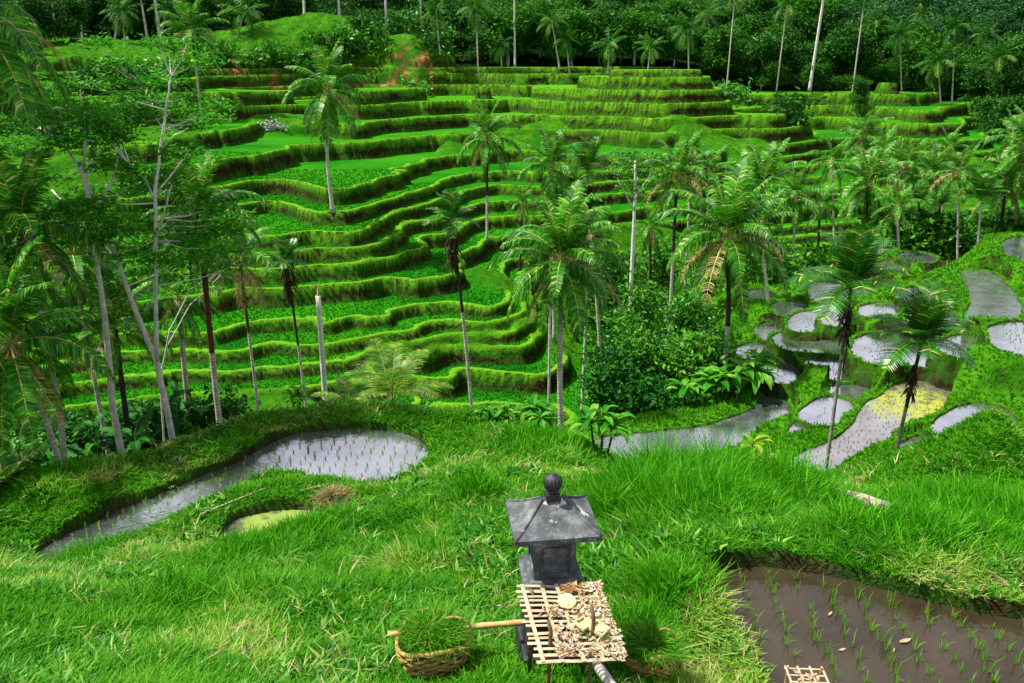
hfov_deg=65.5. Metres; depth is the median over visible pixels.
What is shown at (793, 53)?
broadleaf tree
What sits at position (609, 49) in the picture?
coconut palm
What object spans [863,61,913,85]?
broadleaf tree
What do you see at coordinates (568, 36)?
coconut palm
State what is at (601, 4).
coconut palm
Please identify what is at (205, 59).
bush
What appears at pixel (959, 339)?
pond water
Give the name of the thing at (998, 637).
rice seedling
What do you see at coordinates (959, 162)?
coconut palm
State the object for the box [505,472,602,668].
stone shrine
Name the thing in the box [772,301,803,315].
pond water
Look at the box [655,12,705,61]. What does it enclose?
broadleaf tree
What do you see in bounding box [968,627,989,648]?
rice seedling
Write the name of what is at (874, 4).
broadleaf tree
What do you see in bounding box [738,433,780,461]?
broad leaved plant
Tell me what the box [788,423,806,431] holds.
pond water
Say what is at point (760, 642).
rice seedling
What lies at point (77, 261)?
coconut palm
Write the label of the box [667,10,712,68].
coconut palm
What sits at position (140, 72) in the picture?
bush
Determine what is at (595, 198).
coconut palm
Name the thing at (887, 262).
pond water
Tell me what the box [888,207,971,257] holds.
bush
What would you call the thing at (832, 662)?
rice seedling
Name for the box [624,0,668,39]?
broadleaf tree
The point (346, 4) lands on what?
broadleaf tree
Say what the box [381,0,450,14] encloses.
broadleaf tree
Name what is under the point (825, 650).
rice seedling
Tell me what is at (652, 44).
coconut palm
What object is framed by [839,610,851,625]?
rice seedling
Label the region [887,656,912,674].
rice seedling
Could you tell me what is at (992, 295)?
pond water
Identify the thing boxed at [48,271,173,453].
coconut palm
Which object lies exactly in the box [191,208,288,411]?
coconut palm
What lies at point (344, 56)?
bush
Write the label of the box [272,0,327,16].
broadleaf tree
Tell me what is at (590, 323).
bush
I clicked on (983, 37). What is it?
coconut palm
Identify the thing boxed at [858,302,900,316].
pond water
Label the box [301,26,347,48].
bush
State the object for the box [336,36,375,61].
bush
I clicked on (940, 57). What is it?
coconut palm
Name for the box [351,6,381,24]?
broadleaf tree
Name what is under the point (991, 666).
rice seedling
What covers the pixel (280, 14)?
broadleaf tree
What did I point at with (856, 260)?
areca palm
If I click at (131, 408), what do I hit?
broad leaved plant
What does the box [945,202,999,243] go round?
bush
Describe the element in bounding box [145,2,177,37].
coconut palm
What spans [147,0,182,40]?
coconut palm
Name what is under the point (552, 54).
broadleaf tree
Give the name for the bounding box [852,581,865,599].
rice seedling
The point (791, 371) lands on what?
pond water
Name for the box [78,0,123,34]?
broadleaf tree
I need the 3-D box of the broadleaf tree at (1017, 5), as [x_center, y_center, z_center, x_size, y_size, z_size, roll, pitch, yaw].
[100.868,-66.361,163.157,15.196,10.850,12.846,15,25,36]
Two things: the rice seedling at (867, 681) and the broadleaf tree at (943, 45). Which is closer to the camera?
the rice seedling at (867, 681)
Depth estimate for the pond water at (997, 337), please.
35.11 m
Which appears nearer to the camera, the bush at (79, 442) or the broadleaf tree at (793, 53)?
the bush at (79, 442)
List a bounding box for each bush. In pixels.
[0,431,39,466]
[5,424,67,472]
[6,431,50,471]
[14,410,83,467]
[26,410,109,465]
[39,406,115,459]
[56,61,114,88]
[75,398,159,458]
[82,56,146,89]
[103,397,161,446]
[127,55,176,77]
[130,409,185,441]
[149,55,206,80]
[158,390,220,416]
[175,378,260,430]
[183,51,226,68]
[183,400,212,425]
[195,388,270,423]
[198,37,241,64]
[228,44,282,69]
[247,37,296,64]
[271,51,316,70]
[283,36,332,65]
[292,54,316,77]
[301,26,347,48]
[311,47,353,65]
[326,18,370,49]
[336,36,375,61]
[339,11,388,31]
[353,19,395,40]
[357,34,396,51]
[375,8,419,34]
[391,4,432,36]
[400,73,436,97]
[411,31,449,50]
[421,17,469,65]
[566,317,649,423]
[573,258,612,346]
[574,244,645,360]
[588,315,699,407]
[598,267,675,383]
[598,364,704,416]
[602,268,657,343]
[617,251,657,284]
[629,228,692,330]
[638,248,689,325]
[645,290,738,372]
[659,319,756,395]
[677,265,725,310]
[684,235,752,303]
[702,256,763,299]
[712,77,763,110]
[748,256,796,283]
[751,237,813,285]
[755,86,827,131]
[787,254,829,278]
[789,237,837,275]
[851,203,911,241]
[852,215,917,249]
[885,203,967,256]
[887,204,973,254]
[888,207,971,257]
[906,221,980,259]
[940,209,984,225]
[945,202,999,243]
[946,210,986,254]
[949,207,987,216]
[964,205,1023,226]
[967,199,1023,248]
[980,205,1023,234]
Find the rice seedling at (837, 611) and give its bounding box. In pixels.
[833,603,849,615]
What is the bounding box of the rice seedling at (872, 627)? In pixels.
[867,614,879,630]
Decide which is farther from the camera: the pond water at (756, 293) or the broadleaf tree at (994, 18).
the broadleaf tree at (994, 18)
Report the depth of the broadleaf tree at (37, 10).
122.75 m
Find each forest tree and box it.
[102,0,146,38]
[140,0,148,40]
[153,0,160,36]
[303,0,305,13]
[338,0,340,14]
[384,0,387,27]
[419,0,421,34]
[514,0,515,66]
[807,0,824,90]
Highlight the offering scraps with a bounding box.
[537,583,628,657]
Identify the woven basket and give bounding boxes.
[395,607,474,678]
[625,626,676,681]
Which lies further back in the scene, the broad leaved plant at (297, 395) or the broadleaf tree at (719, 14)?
the broadleaf tree at (719, 14)
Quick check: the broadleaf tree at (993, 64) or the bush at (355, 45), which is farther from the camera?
the broadleaf tree at (993, 64)
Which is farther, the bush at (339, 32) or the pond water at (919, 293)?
the bush at (339, 32)
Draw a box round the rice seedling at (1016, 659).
[1015,648,1023,663]
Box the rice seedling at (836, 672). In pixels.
[831,662,841,679]
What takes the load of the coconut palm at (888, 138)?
on the terraced valley
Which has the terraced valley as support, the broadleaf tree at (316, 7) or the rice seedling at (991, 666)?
the broadleaf tree at (316, 7)
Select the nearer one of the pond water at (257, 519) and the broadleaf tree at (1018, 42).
the pond water at (257, 519)
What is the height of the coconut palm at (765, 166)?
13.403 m
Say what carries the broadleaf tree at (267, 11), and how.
on the terraced valley
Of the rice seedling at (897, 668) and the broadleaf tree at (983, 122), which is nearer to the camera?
the rice seedling at (897, 668)
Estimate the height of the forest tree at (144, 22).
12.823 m
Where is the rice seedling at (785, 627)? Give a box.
[781,619,794,632]
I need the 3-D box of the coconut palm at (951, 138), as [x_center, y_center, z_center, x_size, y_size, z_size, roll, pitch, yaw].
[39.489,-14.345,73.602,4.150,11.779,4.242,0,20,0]
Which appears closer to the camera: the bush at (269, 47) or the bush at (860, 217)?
the bush at (860, 217)
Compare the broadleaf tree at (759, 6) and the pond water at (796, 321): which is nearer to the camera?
the pond water at (796, 321)
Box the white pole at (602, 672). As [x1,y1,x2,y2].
[586,656,615,682]
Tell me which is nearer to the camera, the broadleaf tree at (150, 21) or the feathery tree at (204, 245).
the feathery tree at (204, 245)
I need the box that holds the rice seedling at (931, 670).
[922,658,935,673]
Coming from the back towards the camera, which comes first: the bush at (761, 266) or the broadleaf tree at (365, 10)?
the broadleaf tree at (365, 10)
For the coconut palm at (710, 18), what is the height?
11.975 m
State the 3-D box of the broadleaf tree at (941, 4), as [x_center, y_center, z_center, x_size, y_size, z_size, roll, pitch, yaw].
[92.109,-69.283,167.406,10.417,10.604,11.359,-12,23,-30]
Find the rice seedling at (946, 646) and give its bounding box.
[938,633,953,650]
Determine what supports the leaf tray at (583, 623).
on the offering table
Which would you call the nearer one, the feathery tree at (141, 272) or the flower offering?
the flower offering
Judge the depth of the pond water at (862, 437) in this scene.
32.34 m
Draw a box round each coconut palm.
[0,4,69,132]
[0,146,110,461]
[0,235,115,464]
[0,238,68,403]
[9,193,129,454]
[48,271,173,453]
[99,0,144,43]
[133,149,267,424]
[136,246,221,422]
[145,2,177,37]
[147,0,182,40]
[158,0,229,106]
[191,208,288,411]
[217,0,268,37]
[281,37,375,212]
[418,0,452,54]
[456,0,497,72]
[457,96,523,240]
[484,34,513,66]
[488,179,626,427]
[505,184,536,270]
[517,123,582,341]
[518,202,577,425]
[534,0,569,69]
[551,25,581,73]
[554,177,602,342]
[576,205,622,412]
[589,24,626,73]
[590,0,611,10]
[631,205,672,314]
[634,31,666,68]
[639,130,718,339]
[652,158,791,366]
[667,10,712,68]
[675,127,712,297]
[688,0,725,32]
[689,144,736,291]
[706,167,768,240]
[717,0,748,86]
[722,137,807,281]
[744,187,798,302]
[767,0,807,91]
[769,159,826,256]
[791,178,845,263]
[804,131,857,240]
[825,7,842,22]
[827,140,912,232]
[830,108,894,166]
[848,0,885,93]
[860,3,890,62]
[864,124,906,217]
[871,177,925,247]
[877,17,923,91]
[881,137,932,209]
[904,140,967,211]
[908,3,935,31]
[912,39,965,104]
[923,121,968,212]
[925,140,990,257]
[932,10,979,104]
[956,80,999,111]
[961,147,1023,232]
[971,19,1002,51]
[973,35,1023,96]
[977,105,1023,192]
[982,107,1023,206]
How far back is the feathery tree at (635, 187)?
42.09 m
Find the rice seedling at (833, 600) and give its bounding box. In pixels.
[831,587,837,605]
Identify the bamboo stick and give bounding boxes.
[201,488,264,513]
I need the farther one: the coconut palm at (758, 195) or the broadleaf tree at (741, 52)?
the broadleaf tree at (741, 52)
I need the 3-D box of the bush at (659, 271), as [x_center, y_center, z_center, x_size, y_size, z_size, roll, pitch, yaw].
[10.172,-3.485,55.712,4.928,8.436,5.244,0,20,0]
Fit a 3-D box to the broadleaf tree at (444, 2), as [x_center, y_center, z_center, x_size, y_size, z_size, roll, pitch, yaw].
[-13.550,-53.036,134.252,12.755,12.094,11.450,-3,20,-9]
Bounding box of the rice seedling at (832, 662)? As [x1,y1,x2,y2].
[827,650,835,665]
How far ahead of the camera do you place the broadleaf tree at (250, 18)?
131.23 m
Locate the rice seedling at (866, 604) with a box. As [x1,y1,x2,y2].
[862,591,877,608]
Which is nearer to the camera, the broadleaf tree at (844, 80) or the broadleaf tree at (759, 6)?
the broadleaf tree at (844, 80)
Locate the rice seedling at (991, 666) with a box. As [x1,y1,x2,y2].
[980,652,1006,672]
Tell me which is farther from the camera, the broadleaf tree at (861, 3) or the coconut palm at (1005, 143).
the broadleaf tree at (861, 3)
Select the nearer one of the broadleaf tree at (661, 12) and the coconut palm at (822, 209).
the coconut palm at (822, 209)
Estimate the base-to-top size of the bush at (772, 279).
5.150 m
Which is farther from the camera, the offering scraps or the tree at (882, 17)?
the tree at (882, 17)
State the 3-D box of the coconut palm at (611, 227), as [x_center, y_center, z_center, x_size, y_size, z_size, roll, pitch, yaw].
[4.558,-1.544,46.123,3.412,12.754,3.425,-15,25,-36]
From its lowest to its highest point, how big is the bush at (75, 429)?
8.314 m
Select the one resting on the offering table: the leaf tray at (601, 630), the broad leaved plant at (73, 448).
the leaf tray at (601, 630)
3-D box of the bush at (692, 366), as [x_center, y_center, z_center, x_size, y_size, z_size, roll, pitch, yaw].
[9.571,0.986,39.797,4.697,3.970,4.593,9,22,23]
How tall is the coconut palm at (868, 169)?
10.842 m
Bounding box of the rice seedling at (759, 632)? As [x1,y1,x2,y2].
[752,622,767,639]
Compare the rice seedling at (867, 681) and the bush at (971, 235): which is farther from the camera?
the bush at (971, 235)
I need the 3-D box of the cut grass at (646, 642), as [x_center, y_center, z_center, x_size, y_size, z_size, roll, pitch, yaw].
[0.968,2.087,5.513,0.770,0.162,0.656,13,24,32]
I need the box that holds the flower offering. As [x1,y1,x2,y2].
[578,579,602,591]
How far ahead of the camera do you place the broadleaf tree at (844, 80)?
123.19 m
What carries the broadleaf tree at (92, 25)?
on the terraced valley
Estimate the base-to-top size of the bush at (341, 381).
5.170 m
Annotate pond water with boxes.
[37,429,428,558]
[222,510,317,535]
[594,395,790,457]
[714,567,1023,682]
[729,386,738,401]
[734,342,765,358]
[748,289,777,300]
[753,322,782,339]
[764,361,800,382]
[771,333,845,353]
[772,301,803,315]
[787,311,817,331]
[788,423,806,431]
[794,381,950,469]
[798,397,852,424]
[799,357,848,380]
[807,282,841,301]
[820,310,852,325]
[828,384,868,400]
[837,287,875,299]
[851,333,906,362]
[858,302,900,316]
[880,259,909,270]
[896,286,947,303]
[897,252,935,262]
[899,436,922,446]
[901,342,928,366]
[907,312,957,324]
[930,404,1016,433]
[936,335,977,357]
[940,256,955,267]
[961,270,1021,318]
[984,322,1023,354]
[1002,237,1023,260]
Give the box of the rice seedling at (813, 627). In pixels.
[807,614,818,629]
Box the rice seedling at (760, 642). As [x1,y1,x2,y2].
[754,634,765,649]
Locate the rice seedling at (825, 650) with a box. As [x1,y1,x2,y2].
[822,640,837,653]
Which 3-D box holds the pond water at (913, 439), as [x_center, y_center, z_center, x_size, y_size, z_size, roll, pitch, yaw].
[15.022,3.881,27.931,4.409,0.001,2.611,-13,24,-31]
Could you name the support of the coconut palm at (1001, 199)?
on the terraced valley
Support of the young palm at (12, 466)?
on the terraced valley
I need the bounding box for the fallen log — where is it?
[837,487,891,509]
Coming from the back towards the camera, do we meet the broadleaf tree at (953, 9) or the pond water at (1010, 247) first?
the broadleaf tree at (953, 9)
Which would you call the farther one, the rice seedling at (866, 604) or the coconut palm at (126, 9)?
the coconut palm at (126, 9)
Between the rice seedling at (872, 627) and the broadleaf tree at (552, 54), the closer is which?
the rice seedling at (872, 627)
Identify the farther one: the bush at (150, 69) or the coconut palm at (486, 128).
the bush at (150, 69)
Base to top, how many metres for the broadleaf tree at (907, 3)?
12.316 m
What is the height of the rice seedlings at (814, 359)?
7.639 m
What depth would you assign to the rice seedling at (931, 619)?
6.49 m
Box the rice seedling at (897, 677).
[892,667,902,682]
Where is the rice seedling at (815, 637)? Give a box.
[813,628,823,641]
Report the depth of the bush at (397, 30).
118.38 m
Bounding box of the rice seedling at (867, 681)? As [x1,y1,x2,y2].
[863,670,870,682]
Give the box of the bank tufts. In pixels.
[1,12,999,430]
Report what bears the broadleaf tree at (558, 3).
on the terraced valley
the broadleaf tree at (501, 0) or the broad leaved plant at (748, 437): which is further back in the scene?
the broadleaf tree at (501, 0)
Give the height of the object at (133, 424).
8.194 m
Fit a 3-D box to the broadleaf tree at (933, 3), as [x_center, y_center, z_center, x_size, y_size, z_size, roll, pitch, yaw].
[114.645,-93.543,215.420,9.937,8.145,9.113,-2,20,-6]
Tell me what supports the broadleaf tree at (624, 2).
on the terraced valley
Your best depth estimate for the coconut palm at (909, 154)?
66.43 m
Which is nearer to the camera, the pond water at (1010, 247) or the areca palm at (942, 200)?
the pond water at (1010, 247)
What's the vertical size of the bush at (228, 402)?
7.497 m
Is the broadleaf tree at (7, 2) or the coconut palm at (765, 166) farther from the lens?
the broadleaf tree at (7, 2)
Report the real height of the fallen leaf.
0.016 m
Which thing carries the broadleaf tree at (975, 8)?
on the terraced valley
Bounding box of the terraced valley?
[0,0,1023,682]
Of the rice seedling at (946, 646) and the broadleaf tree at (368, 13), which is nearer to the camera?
the rice seedling at (946, 646)
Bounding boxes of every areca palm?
[263,237,308,407]
[421,187,479,407]
[561,132,619,355]
[787,221,911,473]
[869,279,976,449]
[904,179,935,227]
[920,182,956,221]
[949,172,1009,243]
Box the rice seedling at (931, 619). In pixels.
[924,611,940,624]
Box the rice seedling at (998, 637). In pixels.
[995,626,1004,639]
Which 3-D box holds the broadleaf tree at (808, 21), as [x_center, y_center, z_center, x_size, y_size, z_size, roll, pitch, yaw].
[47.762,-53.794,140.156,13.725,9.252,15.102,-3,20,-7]
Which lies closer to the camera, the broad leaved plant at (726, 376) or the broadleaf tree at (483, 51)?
the broad leaved plant at (726, 376)
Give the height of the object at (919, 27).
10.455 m
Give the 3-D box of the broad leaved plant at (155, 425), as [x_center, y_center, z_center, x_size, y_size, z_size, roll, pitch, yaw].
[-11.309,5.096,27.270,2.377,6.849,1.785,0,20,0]
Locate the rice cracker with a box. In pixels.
[558,593,576,608]
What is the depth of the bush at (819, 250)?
57.54 m
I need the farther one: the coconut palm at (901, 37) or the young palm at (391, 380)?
the coconut palm at (901, 37)
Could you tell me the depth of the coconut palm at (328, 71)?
56.97 m
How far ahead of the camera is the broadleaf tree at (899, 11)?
140.72 m
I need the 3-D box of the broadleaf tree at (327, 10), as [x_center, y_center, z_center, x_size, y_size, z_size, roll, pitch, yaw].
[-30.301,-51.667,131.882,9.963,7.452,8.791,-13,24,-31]
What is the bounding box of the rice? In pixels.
[2,134,840,440]
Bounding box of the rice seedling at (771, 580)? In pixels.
[763,572,775,585]
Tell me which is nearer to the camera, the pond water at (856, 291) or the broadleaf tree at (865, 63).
the pond water at (856, 291)
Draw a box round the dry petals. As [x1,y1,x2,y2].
[793,670,818,682]
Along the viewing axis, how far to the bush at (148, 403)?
31.08 m
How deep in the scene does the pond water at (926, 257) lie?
55.31 m
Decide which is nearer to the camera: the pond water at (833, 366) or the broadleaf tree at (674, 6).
the pond water at (833, 366)
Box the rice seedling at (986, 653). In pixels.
[982,641,992,659]
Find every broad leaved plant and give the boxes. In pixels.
[39,439,84,465]
[59,411,116,461]
[95,427,156,455]
[107,398,166,456]
[109,403,142,426]
[136,390,198,443]
[158,381,214,434]
[280,384,311,407]
[334,394,349,401]
[473,404,495,418]
[493,400,520,423]
[512,393,560,427]
[567,403,635,456]
[666,377,705,403]
[692,363,751,398]
[722,358,779,393]
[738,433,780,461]
[742,347,785,370]
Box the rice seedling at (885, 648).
[883,635,892,650]
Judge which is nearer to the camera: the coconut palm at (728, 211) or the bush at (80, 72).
the coconut palm at (728, 211)
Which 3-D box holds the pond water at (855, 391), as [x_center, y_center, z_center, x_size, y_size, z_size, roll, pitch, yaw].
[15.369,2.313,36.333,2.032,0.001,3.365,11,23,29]
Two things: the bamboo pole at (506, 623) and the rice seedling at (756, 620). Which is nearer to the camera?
the bamboo pole at (506, 623)
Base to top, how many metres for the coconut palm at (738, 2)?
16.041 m
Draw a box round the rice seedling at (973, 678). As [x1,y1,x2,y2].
[965,672,976,682]
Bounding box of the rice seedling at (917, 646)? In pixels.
[911,632,924,650]
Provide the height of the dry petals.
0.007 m
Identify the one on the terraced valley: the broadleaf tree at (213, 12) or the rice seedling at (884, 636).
the broadleaf tree at (213, 12)
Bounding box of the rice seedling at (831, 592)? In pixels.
[827,580,845,595]
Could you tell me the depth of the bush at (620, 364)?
38.53 m
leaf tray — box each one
[574,616,590,631]
[589,620,609,637]
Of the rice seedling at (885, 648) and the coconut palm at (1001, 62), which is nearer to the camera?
the rice seedling at (885, 648)
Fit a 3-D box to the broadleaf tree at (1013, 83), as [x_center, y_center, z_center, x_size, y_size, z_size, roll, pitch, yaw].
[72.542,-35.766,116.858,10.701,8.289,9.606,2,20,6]
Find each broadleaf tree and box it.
[0,0,24,42]
[10,0,59,26]
[12,0,78,42]
[12,28,48,50]
[44,0,104,28]
[45,0,98,41]
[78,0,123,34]
[84,8,101,32]
[98,0,153,36]
[119,0,189,37]
[184,0,231,33]
[186,3,225,31]
[210,0,248,28]
[227,0,276,25]
[242,0,285,22]
[260,0,310,20]
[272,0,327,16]
[306,1,327,12]
[317,5,350,15]
[318,0,332,8]
[329,0,376,16]
[340,0,393,16]
[349,10,380,26]
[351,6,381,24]
[373,5,419,33]
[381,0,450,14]
[406,0,460,53]
[437,2,480,61]
[447,0,470,32]
[455,23,503,65]
[457,0,520,56]
[472,1,555,65]
[480,0,515,3]
[507,0,541,46]
[516,0,573,56]
[533,6,610,65]
[534,22,586,65]
[550,3,585,44]
[556,0,592,11]
[573,0,596,9]
[577,5,639,65]
[588,0,632,35]
[595,0,636,8]
[606,7,672,64]
[621,9,669,57]
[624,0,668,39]
[648,0,715,45]
[652,24,698,65]
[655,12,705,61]
[689,22,753,78]
[691,2,727,53]
[692,22,718,61]
[710,3,748,37]
[719,14,769,56]
[725,0,781,34]
[729,29,796,89]
[732,39,752,65]
[741,22,805,67]
[746,9,828,44]
[752,60,789,90]
[772,42,812,89]
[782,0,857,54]
[794,41,824,70]
[795,60,834,89]
[809,24,882,89]
[814,0,858,38]
[819,20,877,75]
[822,17,862,49]
[828,73,869,91]
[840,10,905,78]
[840,44,883,84]
[847,0,876,21]
[847,76,873,105]
[849,7,876,45]
[857,0,907,12]
[857,0,916,56]
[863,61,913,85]
[870,33,939,89]
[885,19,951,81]
[898,0,945,18]
[900,11,922,22]
[905,46,958,91]
[908,66,943,91]
[910,17,952,39]
[925,0,943,6]
[926,39,962,77]
[927,0,987,54]
[929,0,975,15]
[937,52,979,99]
[938,46,994,97]
[950,45,975,69]
[955,62,1005,109]
[962,8,1019,47]
[964,0,984,21]
[964,0,1023,39]
[965,95,1008,135]
[970,68,1023,115]
[971,36,1008,48]
[981,93,1023,138]
[982,49,1023,94]
[986,45,1022,71]
[997,29,1023,46]
[997,35,1023,72]
[999,20,1023,40]
[1011,64,1023,109]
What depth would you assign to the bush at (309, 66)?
109.83 m
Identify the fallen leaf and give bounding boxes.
[899,638,910,641]
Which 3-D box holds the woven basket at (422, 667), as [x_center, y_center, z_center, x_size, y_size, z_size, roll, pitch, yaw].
[-0.541,2.125,5.576,0.558,0.460,0.496,0,20,0]
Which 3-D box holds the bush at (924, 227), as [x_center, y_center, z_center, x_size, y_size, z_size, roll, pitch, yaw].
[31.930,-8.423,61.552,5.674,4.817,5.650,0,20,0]
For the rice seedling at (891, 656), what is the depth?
6.10 m
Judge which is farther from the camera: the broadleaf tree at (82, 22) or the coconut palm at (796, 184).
the broadleaf tree at (82, 22)
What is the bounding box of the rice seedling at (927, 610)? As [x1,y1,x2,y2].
[925,600,930,613]
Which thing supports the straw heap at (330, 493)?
on the terraced valley
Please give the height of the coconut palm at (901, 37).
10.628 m
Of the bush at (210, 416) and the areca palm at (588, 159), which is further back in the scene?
the areca palm at (588, 159)
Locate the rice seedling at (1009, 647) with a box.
[1004,640,1016,650]
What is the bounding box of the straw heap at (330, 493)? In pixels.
[297,480,360,515]
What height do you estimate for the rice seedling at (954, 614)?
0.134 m
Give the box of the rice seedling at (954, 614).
[948,600,961,617]
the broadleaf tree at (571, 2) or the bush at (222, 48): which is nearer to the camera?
the bush at (222, 48)
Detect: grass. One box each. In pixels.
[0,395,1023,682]
[0,397,1023,682]
[5,413,1023,640]
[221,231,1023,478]
[379,590,489,664]
[605,609,701,673]
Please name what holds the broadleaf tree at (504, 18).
on the terraced valley
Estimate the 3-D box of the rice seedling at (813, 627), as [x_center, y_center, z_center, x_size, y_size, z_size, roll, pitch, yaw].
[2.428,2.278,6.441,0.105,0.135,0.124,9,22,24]
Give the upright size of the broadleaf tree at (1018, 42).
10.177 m
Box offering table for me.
[516,583,626,682]
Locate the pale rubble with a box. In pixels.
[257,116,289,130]
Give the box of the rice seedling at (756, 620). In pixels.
[751,609,764,629]
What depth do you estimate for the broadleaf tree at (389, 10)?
131.63 m
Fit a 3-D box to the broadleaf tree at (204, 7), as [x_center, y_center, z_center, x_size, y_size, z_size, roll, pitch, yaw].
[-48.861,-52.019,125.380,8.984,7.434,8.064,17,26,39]
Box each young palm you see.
[0,441,44,486]
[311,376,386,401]
[323,338,453,402]
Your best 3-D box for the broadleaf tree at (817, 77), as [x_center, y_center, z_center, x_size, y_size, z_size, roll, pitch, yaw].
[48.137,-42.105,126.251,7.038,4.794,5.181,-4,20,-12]
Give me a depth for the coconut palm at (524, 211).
63.99 m
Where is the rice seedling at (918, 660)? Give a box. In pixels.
[916,650,921,663]
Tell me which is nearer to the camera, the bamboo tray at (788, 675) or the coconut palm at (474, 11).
the bamboo tray at (788, 675)
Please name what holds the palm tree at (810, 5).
on the terraced valley
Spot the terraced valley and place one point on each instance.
(564, 96)
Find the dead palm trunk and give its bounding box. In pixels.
[315,281,327,401]
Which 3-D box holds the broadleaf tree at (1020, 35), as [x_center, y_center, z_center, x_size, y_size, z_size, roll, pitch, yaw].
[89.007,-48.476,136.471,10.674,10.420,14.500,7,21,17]
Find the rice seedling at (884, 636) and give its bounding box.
[875,621,894,641]
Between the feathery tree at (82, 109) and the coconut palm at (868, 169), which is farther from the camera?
the coconut palm at (868, 169)
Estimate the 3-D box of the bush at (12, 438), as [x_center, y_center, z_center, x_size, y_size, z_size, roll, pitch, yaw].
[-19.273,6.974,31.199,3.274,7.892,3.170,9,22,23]
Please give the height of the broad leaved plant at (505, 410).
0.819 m
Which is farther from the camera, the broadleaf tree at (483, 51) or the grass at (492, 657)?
the broadleaf tree at (483, 51)
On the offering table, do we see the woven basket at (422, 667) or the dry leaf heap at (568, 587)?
the dry leaf heap at (568, 587)
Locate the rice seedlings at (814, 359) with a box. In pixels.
[299,239,1023,465]
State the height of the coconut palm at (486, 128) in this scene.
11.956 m
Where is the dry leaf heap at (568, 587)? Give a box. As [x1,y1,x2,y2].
[560,579,586,594]
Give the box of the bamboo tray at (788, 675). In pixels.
[784,665,828,682]
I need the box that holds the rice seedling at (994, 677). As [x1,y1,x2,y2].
[990,669,1001,682]
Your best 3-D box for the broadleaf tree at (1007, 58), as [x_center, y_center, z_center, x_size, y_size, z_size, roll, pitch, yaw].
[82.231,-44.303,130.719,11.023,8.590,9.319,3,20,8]
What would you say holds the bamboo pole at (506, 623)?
on the woven basket at (422, 667)
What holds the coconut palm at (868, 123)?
on the terraced valley
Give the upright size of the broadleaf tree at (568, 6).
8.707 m
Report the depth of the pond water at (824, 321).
43.19 m
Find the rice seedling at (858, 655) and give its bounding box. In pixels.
[857,646,862,659]
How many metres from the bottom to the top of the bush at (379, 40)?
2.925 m
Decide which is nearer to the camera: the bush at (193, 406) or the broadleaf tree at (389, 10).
the bush at (193, 406)
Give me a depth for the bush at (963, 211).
68.61 m
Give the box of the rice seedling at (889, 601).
[883,590,899,607]
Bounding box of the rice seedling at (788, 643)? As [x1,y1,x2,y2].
[782,631,795,646]
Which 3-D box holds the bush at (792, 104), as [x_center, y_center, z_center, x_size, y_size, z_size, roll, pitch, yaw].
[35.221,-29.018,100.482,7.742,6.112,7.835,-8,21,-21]
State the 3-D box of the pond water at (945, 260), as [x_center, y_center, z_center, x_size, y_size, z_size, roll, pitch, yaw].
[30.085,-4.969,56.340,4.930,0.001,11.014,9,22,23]
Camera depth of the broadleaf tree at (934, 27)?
137.98 m
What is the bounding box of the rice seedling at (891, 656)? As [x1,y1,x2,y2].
[887,641,898,661]
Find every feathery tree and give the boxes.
[0,76,166,456]
[24,28,260,439]
[104,230,247,441]
[598,144,676,339]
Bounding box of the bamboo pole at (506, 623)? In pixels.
[387,619,524,636]
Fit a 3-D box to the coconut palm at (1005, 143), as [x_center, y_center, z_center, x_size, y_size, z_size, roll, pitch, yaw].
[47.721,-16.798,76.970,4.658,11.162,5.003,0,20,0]
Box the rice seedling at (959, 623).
[957,612,966,627]
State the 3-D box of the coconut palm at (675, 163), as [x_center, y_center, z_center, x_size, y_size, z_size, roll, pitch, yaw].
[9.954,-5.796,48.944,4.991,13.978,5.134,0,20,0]
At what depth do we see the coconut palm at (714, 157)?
58.88 m
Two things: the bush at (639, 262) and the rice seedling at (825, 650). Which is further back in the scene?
the bush at (639, 262)
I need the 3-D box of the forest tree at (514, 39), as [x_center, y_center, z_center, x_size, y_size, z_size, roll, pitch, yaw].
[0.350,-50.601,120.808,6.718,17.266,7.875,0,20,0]
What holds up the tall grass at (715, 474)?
on the terraced valley
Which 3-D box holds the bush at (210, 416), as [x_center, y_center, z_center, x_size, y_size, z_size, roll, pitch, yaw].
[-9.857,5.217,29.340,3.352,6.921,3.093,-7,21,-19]
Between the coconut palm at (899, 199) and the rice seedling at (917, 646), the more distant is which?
the coconut palm at (899, 199)
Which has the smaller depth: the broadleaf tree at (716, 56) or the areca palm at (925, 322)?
the areca palm at (925, 322)
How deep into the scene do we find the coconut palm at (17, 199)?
17.38 m
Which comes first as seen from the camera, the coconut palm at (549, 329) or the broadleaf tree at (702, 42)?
the coconut palm at (549, 329)
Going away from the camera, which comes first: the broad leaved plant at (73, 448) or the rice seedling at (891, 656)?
the rice seedling at (891, 656)
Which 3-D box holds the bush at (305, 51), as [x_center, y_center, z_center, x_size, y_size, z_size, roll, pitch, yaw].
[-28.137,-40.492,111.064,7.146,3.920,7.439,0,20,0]
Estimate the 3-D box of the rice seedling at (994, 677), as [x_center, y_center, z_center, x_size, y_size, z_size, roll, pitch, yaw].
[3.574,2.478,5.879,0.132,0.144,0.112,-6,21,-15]
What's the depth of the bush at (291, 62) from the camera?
109.43 m
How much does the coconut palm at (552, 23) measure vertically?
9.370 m

